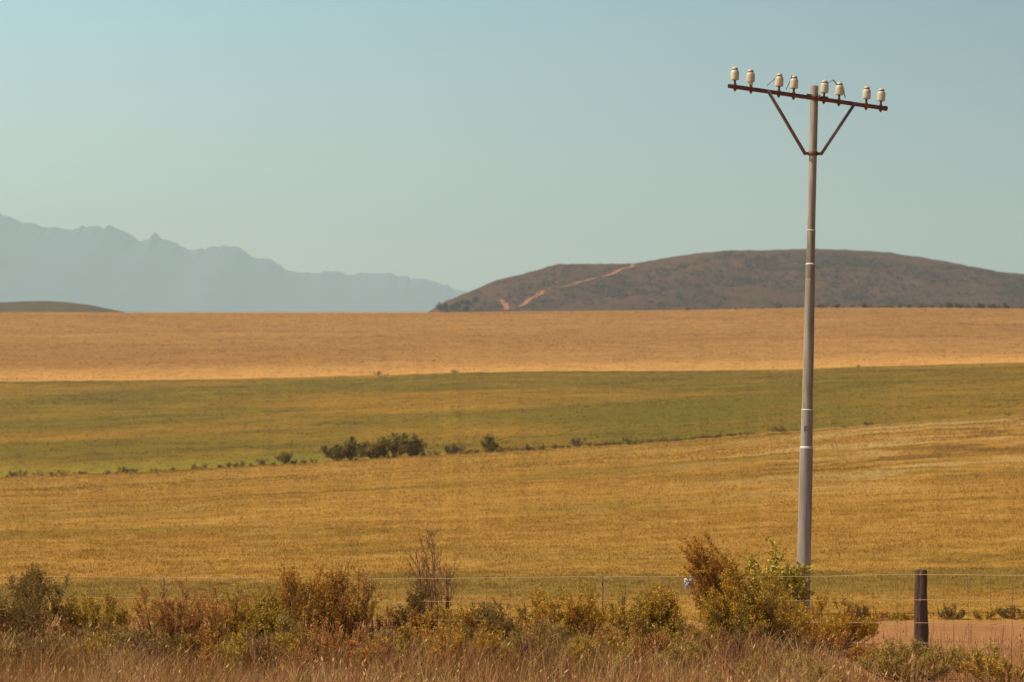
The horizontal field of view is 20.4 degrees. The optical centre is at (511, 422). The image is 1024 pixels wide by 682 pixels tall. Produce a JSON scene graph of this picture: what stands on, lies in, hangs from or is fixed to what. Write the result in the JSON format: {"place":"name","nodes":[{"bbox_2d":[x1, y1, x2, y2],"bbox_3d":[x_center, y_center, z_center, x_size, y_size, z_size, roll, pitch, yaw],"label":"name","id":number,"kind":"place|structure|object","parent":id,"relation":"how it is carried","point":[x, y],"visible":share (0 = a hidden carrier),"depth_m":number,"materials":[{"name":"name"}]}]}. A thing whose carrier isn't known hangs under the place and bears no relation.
{"place":"outdoors","nodes":[
{"label":"outdoors","id":0,"kind":"place"},
{"bbox_2d":[0,301,121,311],"bbox_3d":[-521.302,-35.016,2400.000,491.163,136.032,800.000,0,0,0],"label":"hill","id":1,"kind":"structure","parent":0,"point":[37,306],"depth_m":2383.87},
{"bbox_2d":[0,213,466,311],"bbox_3d":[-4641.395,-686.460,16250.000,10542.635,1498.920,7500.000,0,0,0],"label":"mountains","id":2,"kind":"structure","parent":0,"point":[110,267],"depth_m":16147.23,"materials":[{"name":"grey stone"}]},
{"bbox_2d":[0,415,1023,621],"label":"field","id":3,"kind":"structure","parent":0,"point":[378,517],"depth_m":91.30,"materials":[{"name":"yellow plant"}]},
{"bbox_2d":[15,470,28,476],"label":"edge bush","id":4,"kind":"object","parent":3,"relation":"on","point":[23,474],"visible":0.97,"depth_m":317.93,"materials":[{"name":"green plant"}]},
{"bbox_2d":[56,469,75,474],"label":"edge bush","id":5,"kind":"object","parent":3,"relation":"on","point":[61,473],"visible":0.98,"depth_m":317.74,"materials":[{"name":"green plant"}]},
{"bbox_2d":[117,467,128,472],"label":"edge bush","id":6,"kind":"object","parent":3,"relation":"on","point":[123,469],"visible":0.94,"depth_m":317.93,"materials":[{"name":"green plant"}]},
{"bbox_2d":[254,457,267,464],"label":"edge bush","id":7,"kind":"object","parent":3,"relation":"on","point":[261,462],"visible":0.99,"depth_m":316.86,"materials":[{"name":"green plant"}]},
{"bbox_2d":[274,449,292,463],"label":"field tree","id":8,"kind":"object","parent":3,"relation":"on","point":[285,457],"visible":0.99,"depth_m":318.24,"materials":[{"name":"green plant"}]},
{"bbox_2d":[320,444,350,460],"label":"clump bush","id":9,"kind":"object","parent":3,"relation":"on","point":[331,454],"visible":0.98,"depth_m":317.52,"materials":[{"name":"green plant"}]},
{"bbox_2d":[330,436,369,459],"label":"clump bush","id":10,"kind":"object","parent":3,"relation":"on","point":[349,447],"visible":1,"depth_m":316.92,"materials":[{"name":"green plant"}]},
{"bbox_2d":[356,440,391,457],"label":"clump bush","id":11,"kind":"object","parent":3,"relation":"on","point":[363,445],"visible":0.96,"depth_m":318.30,"materials":[{"name":"green plant"}]},
{"bbox_2d":[366,432,410,457],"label":"clump bush","id":12,"kind":"object","parent":3,"relation":"on","point":[395,448],"visible":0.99,"depth_m":317.00,"materials":[{"name":"green plant"}]},
{"bbox_2d":[397,433,427,455],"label":"clump bush","id":13,"kind":"object","parent":3,"relation":"on","point":[415,443],"visible":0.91,"depth_m":317.12,"materials":[{"name":"green plant"}]},
{"bbox_2d":[6,423,874,476],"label":"edge scrub","id":14,"kind":"object","parent":3,"relation":"on","point":[451,452],"visible":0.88,"depth_m":317.65,"materials":[{"name":"green plant"}]},
{"bbox_2d":[443,442,458,452],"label":"field tree","id":15,"kind":"object","parent":3,"relation":"on","point":[448,449],"visible":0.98,"depth_m":318.29,"materials":[{"name":"green plant"}]},
{"bbox_2d":[453,446,472,453],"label":"edge bush","id":16,"kind":"object","parent":3,"relation":"on","point":[459,450],"visible":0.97,"depth_m":317.97,"materials":[{"name":"green plant"}]},
{"bbox_2d":[479,434,499,450],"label":"field tree","id":17,"kind":"object","parent":3,"relation":"on","point":[489,444],"visible":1,"depth_m":318.21,"materials":[{"name":"green plant"}]},
{"bbox_2d":[532,444,545,449],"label":"edge bush","id":18,"kind":"object","parent":3,"relation":"on","point":[541,447],"visible":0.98,"depth_m":318.49,"materials":[{"name":"green plant"}]},
{"bbox_2d":[569,436,587,446],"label":"edge bush","id":19,"kind":"object","parent":3,"relation":"on","point":[578,441],"visible":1,"depth_m":316.92,"materials":[{"name":"green plant"}]},
{"bbox_2d":[620,435,643,444],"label":"edge bush","id":20,"kind":"object","parent":3,"relation":"on","point":[628,442],"visible":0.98,"depth_m":316.49,"materials":[{"name":"green plant"}]},
{"bbox_2d":[661,435,676,441],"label":"edge bush","id":21,"kind":"object","parent":3,"relation":"on","point":[671,439],"visible":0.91,"depth_m":317.81,"materials":[{"name":"green plant"}]},
{"bbox_2d":[769,426,786,431],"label":"edge bush","id":22,"kind":"object","parent":3,"relation":"on","point":[782,427],"visible":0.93,"depth_m":317.83,"materials":[{"name":"green plant"}]},
{"bbox_2d":[728,67,887,614],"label":"utility pole","id":23,"kind":"object","parent":3,"relation":"on","point":[805,498],"visible":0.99,"depth_m":45.93,"materials":[{"name":"metal"}]},
{"bbox_2d":[844,602,868,619],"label":"shrub","id":24,"kind":"object","parent":3,"relation":"on","point":[859,613],"visible":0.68,"depth_m":44.67,"materials":[{"name":"green plant"}]},
{"bbox_2d":[866,609,888,618],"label":"shrub","id":25,"kind":"object","parent":3,"relation":"on","point":[868,612],"visible":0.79,"depth_m":44.78,"materials":[{"name":"brown plant"}]},
{"bbox_2d":[886,610,913,619],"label":"shrub","id":26,"kind":"object","parent":3,"relation":"on","point":[902,616],"visible":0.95,"depth_m":44.80,"materials":[{"name":"yellow plant"}]},
{"bbox_2d":[937,603,966,619],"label":"shrub","id":27,"kind":"object","parent":3,"relation":"on","point":[951,614],"visible":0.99,"depth_m":44.88,"materials":[{"name":"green plant"}]},
{"bbox_2d":[970,608,995,618],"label":"shrub","id":28,"kind":"object","parent":3,"relation":"on","point":[989,613],"visible":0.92,"depth_m":44.87,"materials":[{"name":"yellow plant"}]},
{"bbox_2d":[995,604,1023,619],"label":"shrub","id":29,"kind":"object","parent":3,"relation":"on","point":[1002,611],"visible":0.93,"depth_m":44.99,"materials":[{"name":"brown plant"}]},
{"bbox_2d":[0,362,1023,476],"bbox_3d":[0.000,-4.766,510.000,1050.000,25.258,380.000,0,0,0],"label":"green field","id":30,"kind":"structure","parent":0,"point":[75,444],"depth_m":437.72,"materials":[{"name":"green plant"}]},
{"bbox_2d":[0,307,1023,381],"bbox_3d":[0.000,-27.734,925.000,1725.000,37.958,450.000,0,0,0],"label":"field","id":31,"kind":"structure","parent":0,"point":[209,373],"depth_m":864.27,"materials":[{"name":"yellow plant"}]},
{"bbox_2d":[686,302,1023,309],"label":"crest scrub","id":32,"kind":"object","parent":31,"relation":"on","point":[950,305],"visible":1,"depth_m":1146.01,"materials":[{"name":"green plant"}]},
{"bbox_2d":[0,0,1023,291],"label":"sky","id":33,"kind":"structure","parent":0,"point":[464,145],"materials":[{"name":"blue"}]},
{"bbox_2d":[0,606,1023,681],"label":"ground","id":34,"kind":"structure","parent":0,"point":[1016,662],"depth_m":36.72,"materials":[{"name":"brown plant"}]},
{"bbox_2d":[0,630,77,678],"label":"heath shrub","id":35,"kind":"object","parent":34,"relation":"on","point":[28,644],"visible":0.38,"depth_m":33.94,"materials":[{"name":"green plant"}]},
{"bbox_2d":[0,562,81,660],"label":"heath shrub","id":36,"kind":"object","parent":34,"relation":"on","point":[26,610],"visible":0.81,"depth_m":36.09,"materials":[{"name":"green plant"}]},
{"bbox_2d":[14,599,81,652],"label":"heath shrub","id":37,"kind":"object","parent":34,"relation":"on","point":[65,623],"visible":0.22,"depth_m":36.13,"materials":[{"name":"green plant"}]},
{"bbox_2d":[54,583,134,647],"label":"heath shrub","id":38,"kind":"object","parent":34,"relation":"on","point":[118,618],"visible":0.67,"depth_m":36.27,"materials":[{"name":"green plant"}]},
{"bbox_2d":[60,632,136,677],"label":"heath shrub","id":39,"kind":"object","parent":34,"relation":"on","point":[88,642],"visible":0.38,"depth_m":34.22,"materials":[{"name":"green plant"}]},
{"bbox_2d":[70,615,173,666],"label":"heath shrub","id":40,"kind":"object","parent":34,"relation":"on","point":[125,631],"visible":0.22,"depth_m":35.67,"materials":[{"name":"green plant"}]},
{"bbox_2d":[130,629,166,680],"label":"twiggy shrub","id":41,"kind":"object","parent":34,"relation":"on","point":[143,643],"visible":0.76,"depth_m":34.02,"materials":[{"name":"brown plant"}]},
{"bbox_2d":[108,620,201,669],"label":"heath shrub","id":42,"kind":"object","parent":34,"relation":"on","point":[148,637],"visible":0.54,"depth_m":34.89,"materials":[{"name":"green plant"}]},
{"bbox_2d":[126,579,206,645],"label":"heath shrub","id":43,"kind":"object","parent":34,"relation":"on","point":[143,617],"visible":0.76,"depth_m":36.22,"materials":[{"name":"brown plant"}]},
{"bbox_2d":[151,577,254,656],"bbox_3d":[-3.955,2.555,36.568,1.314,1.174,1.348,0,0,0],"label":"heath shrub","id":44,"kind":"object","parent":34,"relation":"on","point":[194,612],"visible":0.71,"depth_m":36.33,"materials":[{"name":"green plant"}]},
{"bbox_2d":[183,622,234,673],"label":"heath shrub","id":45,"kind":"object","parent":34,"relation":"on","point":[203,637],"visible":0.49,"depth_m":34.86,"materials":[{"name":"brown plant"}]},
{"bbox_2d":[197,580,284,647],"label":"heath shrub","id":46,"kind":"object","parent":34,"relation":"on","point":[254,626],"visible":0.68,"depth_m":36.32,"materials":[{"name":"green plant"}]},
{"bbox_2d":[204,623,300,676],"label":"heath shrub","id":47,"kind":"object","parent":34,"relation":"on","point":[242,645],"visible":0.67,"depth_m":34.37,"materials":[{"name":"green plant"}]},
{"bbox_2d":[242,629,278,679],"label":"twiggy shrub","id":48,"kind":"object","parent":34,"relation":"on","point":[257,646],"visible":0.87,"depth_m":34.16,"materials":[{"name":"brown plant"}]},
{"bbox_2d":[234,581,308,639],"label":"heath shrub","id":49,"kind":"object","parent":34,"relation":"on","point":[271,609],"visible":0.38,"depth_m":36.59,"materials":[{"name":"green plant"}]},
{"bbox_2d":[248,609,319,664],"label":"heath shrub","id":50,"kind":"object","parent":34,"relation":"on","point":[281,620],"visible":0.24,"depth_m":35.68,"materials":[{"name":"green plant"}]},
{"bbox_2d":[270,556,335,638],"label":"heath shrub","id":51,"kind":"object","parent":34,"relation":"on","point":[291,584],"visible":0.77,"depth_m":36.77,"materials":[{"name":"brown plant"}]},
{"bbox_2d":[286,606,371,666],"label":"heath shrub","id":52,"kind":"object","parent":34,"relation":"on","point":[337,626],"visible":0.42,"depth_m":36.06,"materials":[{"name":"green plant"}]},
{"bbox_2d":[273,628,389,678],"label":"heath shrub","id":53,"kind":"object","parent":34,"relation":"on","point":[350,643],"visible":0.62,"depth_m":34.31,"materials":[{"name":"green plant"}]},
{"bbox_2d":[309,554,386,653],"bbox_3d":[-2.139,2.418,36.925,0.914,1.450,0.753,0,0,-25],"label":"heath shrub","id":54,"kind":"object","parent":34,"relation":"on","point":[339,610],"visible":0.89,"depth_m":36.89,"materials":[{"name":"brown plant"}]},
{"bbox_2d":[368,599,421,645],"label":"heath shrub","id":55,"kind":"object","parent":34,"relation":"on","point":[412,620],"visible":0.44,"depth_m":36.86,"materials":[{"name":"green plant"}]},
{"bbox_2d":[379,622,418,672],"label":"twiggy shrub","id":56,"kind":"object","parent":34,"relation":"on","point":[391,637],"visible":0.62,"depth_m":34.86,"materials":[{"name":"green plant"}]},
{"bbox_2d":[352,622,448,669],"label":"heath shrub","id":57,"kind":"object","parent":34,"relation":"on","point":[401,643],"visible":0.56,"depth_m":34.90,"materials":[{"name":"green plant"}]},
{"bbox_2d":[388,581,437,649],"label":"round shrub","id":58,"kind":"object","parent":34,"relation":"on","point":[413,605],"visible":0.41,"depth_m":37.10,"materials":[{"name":"green plant"}]},
{"bbox_2d":[399,523,462,630],"bbox_3d":[-1.103,2.246,38.880,0.860,1.797,1.216,0,0,-22],"label":"dead shrub","id":59,"kind":"object","parent":34,"relation":"on","point":[430,587],"visible":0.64,"depth_m":38.83,"materials":[{"name":"brown plant"}]},
{"bbox_2d":[399,599,503,655],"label":"heath shrub","id":60,"kind":"object","parent":34,"relation":"on","point":[445,630],"visible":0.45,"depth_m":36.33,"materials":[{"name":"green plant"}]},
{"bbox_2d":[426,629,514,676],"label":"heath shrub","id":61,"kind":"object","parent":34,"relation":"on","point":[460,639],"visible":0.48,"depth_m":34.28,"materials":[{"name":"green plant"}]},
{"bbox_2d":[462,597,533,650],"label":"heath shrub","id":62,"kind":"object","parent":34,"relation":"on","point":[493,620],"visible":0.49,"depth_m":36.43,"materials":[{"name":"green plant"}]},
{"bbox_2d":[0,570,1023,655],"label":"wire fence","id":63,"kind":"object","parent":34,"relation":"on","point":[920,608],"visible":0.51,"depth_m":37.91,"materials":[{"name":"brown"}]},
{"bbox_2d":[684,578,693,588],"bbox_3d":[2.358,2.129,37.915,0.136,0.176,0.047,0,0,0],"label":"sign plate","id":64,"kind":"object","parent":63,"relation":"hanging from","point":[685,581],"visible":0.52,"depth_m":37.93,"materials":[{"name":"white metal"}]},
{"bbox_2d":[514,618,556,678],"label":"twiggy shrub","id":65,"kind":"object","parent":34,"relation":"on","point":[522,644],"visible":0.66,"depth_m":34.57,"materials":[{"name":"brown plant"}]},
{"bbox_2d":[486,581,590,645],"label":"heath shrub","id":66,"kind":"object","parent":34,"relation":"on","point":[538,608],"visible":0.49,"depth_m":36.54,"materials":[{"name":"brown plant"}]},
{"bbox_2d":[484,613,607,670],"bbox_3d":[0.426,2.759,35.567,1.642,0.747,1.903,0,0,0],"label":"heath shrub","id":67,"kind":"object","parent":34,"relation":"on","point":[555,636],"visible":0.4,"depth_m":35.47,"materials":[{"name":"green plant"}]},
{"bbox_2d":[540,578,620,644],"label":"heath shrub","id":68,"kind":"object","parent":34,"relation":"on","point":[593,623],"visible":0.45,"depth_m":36.79,"materials":[{"name":"green plant"}]},
{"bbox_2d":[570,630,644,679],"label":"heath shrub","id":69,"kind":"object","parent":34,"relation":"on","point":[629,646],"visible":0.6,"depth_m":34.43,"materials":[{"name":"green plant"}]},
{"bbox_2d":[592,606,652,659],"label":"heath shrub","id":70,"kind":"object","parent":34,"relation":"on","point":[619,616],"visible":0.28,"depth_m":36.29,"materials":[{"name":"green plant"}]},
{"bbox_2d":[595,625,677,667],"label":"heath shrub","id":71,"kind":"object","parent":34,"relation":"on","point":[654,636],"visible":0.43,"depth_m":35.34,"materials":[{"name":"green plant"}]},
{"bbox_2d":[601,582,681,664],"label":"heath shrub","id":72,"kind":"object","parent":34,"relation":"on","point":[631,615],"visible":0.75,"depth_m":36.43,"materials":[{"name":"green plant"}]},
{"bbox_2d":[634,581,687,636],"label":"heath shrub","id":73,"kind":"object","parent":34,"relation":"on","point":[655,598],"visible":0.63,"depth_m":36.54,"materials":[{"name":"green plant"}]},
{"bbox_2d":[648,633,713,678],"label":"heath shrub","id":74,"kind":"object","parent":34,"relation":"on","point":[674,653],"visible":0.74,"depth_m":34.15,"materials":[{"name":"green plant"}]},
{"bbox_2d":[635,608,735,665],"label":"heath shrub","id":75,"kind":"object","parent":34,"relation":"on","point":[681,626],"visible":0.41,"depth_m":36.05,"materials":[{"name":"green plant"}]},
{"bbox_2d":[675,531,776,639],"bbox_3d":[2.771,2.262,36.720,1.304,1.770,0.928,0,0,7],"label":"heath shrub","id":76,"kind":"object","parent":34,"relation":"on","point":[706,569],"visible":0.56,"depth_m":36.62,"materials":[{"name":"brown plant"}]},
{"bbox_2d":[704,624,749,673],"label":"twiggy shrub","id":77,"kind":"object","parent":34,"relation":"on","point":[738,646],"visible":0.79,"depth_m":34.59,"materials":[{"name":"brown plant"}]},
{"bbox_2d":[697,561,769,644],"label":"heath shrub","id":78,"kind":"object","parent":34,"relation":"on","point":[729,576],"visible":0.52,"depth_m":36.34,"materials":[{"name":"green plant"}]},
{"bbox_2d":[694,560,812,661],"bbox_3d":[3.069,2.442,36.417,1.546,1.408,1.462,0,0,0],"label":"heath shrub","id":79,"kind":"object","parent":34,"relation":"on","point":[768,600],"visible":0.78,"depth_m":36.19,"materials":[{"name":"green plant"}]},
{"bbox_2d":[735,536,813,643],"bbox_3d":[3.644,2.348,39.608,1.139,1.583,0.947,0,0,-35],"label":"broadleaf bush","id":80,"kind":"object","parent":34,"relation":"on","point":[795,584],"visible":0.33,"depth_m":39.55,"materials":[{"name":"green plant"}]},
{"bbox_2d":[713,650,847,681],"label":"heath shrub","id":81,"kind":"object","parent":34,"relation":"on","point":[742,666],"visible":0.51,"depth_m":31.14,"materials":[{"name":"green plant"}]},
{"bbox_2d":[729,626,850,665],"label":"heath shrub","id":82,"kind":"object","parent":34,"relation":"on","point":[836,643],"visible":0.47,"depth_m":36.16,"materials":[{"name":"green plant"}]},
{"bbox_2d":[765,585,881,653],"bbox_3d":[4.071,2.666,38.422,1.928,0.946,1.984,0,0,0],"label":"heath shrub","id":83,"kind":"object","parent":34,"relation":"on","point":[871,625],"visible":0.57,"depth_m":38.09,"materials":[{"name":"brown plant"}]},
{"bbox_2d":[843,640,888,665],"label":"heath shrub","id":84,"kind":"object","parent":34,"relation":"on","point":[858,649],"visible":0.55,"depth_m":35.94,"materials":[{"name":"brown plant"}]},
{"bbox_2d":[857,635,965,681],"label":"heath shrub","id":85,"kind":"object","parent":34,"relation":"on","point":[884,658],"visible":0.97,"depth_m":34.00,"materials":[{"name":"green plant"}]},
{"bbox_2d":[937,649,981,672],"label":"heath shrub","id":86,"kind":"object","parent":34,"relation":"on","point":[961,665],"visible":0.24,"depth_m":35.41,"materials":[{"name":"green plant"}]},
{"bbox_2d":[960,643,1023,681],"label":"heath shrub","id":87,"kind":"object","parent":34,"relation":"on","point":[990,663],"visible":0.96,"depth_m":33.18,"materials":[{"name":"green plant"}]},
{"bbox_2d":[1,621,1023,648],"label":"dirt track","id":88,"kind":"structure","parent":0,"point":[1016,627],"depth_m":42.12,"materials":[{"name":"orange soil"}]},
{"bbox_2d":[446,599,491,633],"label":"shrub","id":89,"kind":"object","parent":88,"relation":"on","point":[482,606],"visible":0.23,"depth_m":39.43,"materials":[{"name":"green plant"}]},
{"bbox_2d":[500,264,634,309],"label":"hill track","id":90,"kind":"structure","parent":0,"point":[505,305],"depth_m":2794.70,"materials":[{"name":"brown soil"}]},
{"bbox_2d":[429,248,1023,311],"bbox_3d":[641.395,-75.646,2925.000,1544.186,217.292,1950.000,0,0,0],"label":"heath hill","id":91,"kind":"structure","parent":0,"point":[759,292],"depth_m":2793.39,"materials":[{"name":"plant"}]},
{"bbox_2d":[434,297,478,311],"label":"hill woodland","id":92,"kind":"object","parent":91,"relation":"on","point":[456,305],"visible":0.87,"depth_m":2559.00,"materials":[{"name":"grey plant"}]},
{"bbox_2d":[440,250,1023,311],"bbox_3d":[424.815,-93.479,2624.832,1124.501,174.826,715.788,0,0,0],"label":"hill scrub","id":93,"kind":"object","parent":91,"relation":"on","point":[829,263],"visible":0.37,"depth_m":2790.81,"materials":[{"name":"brown plant"}]}
]}

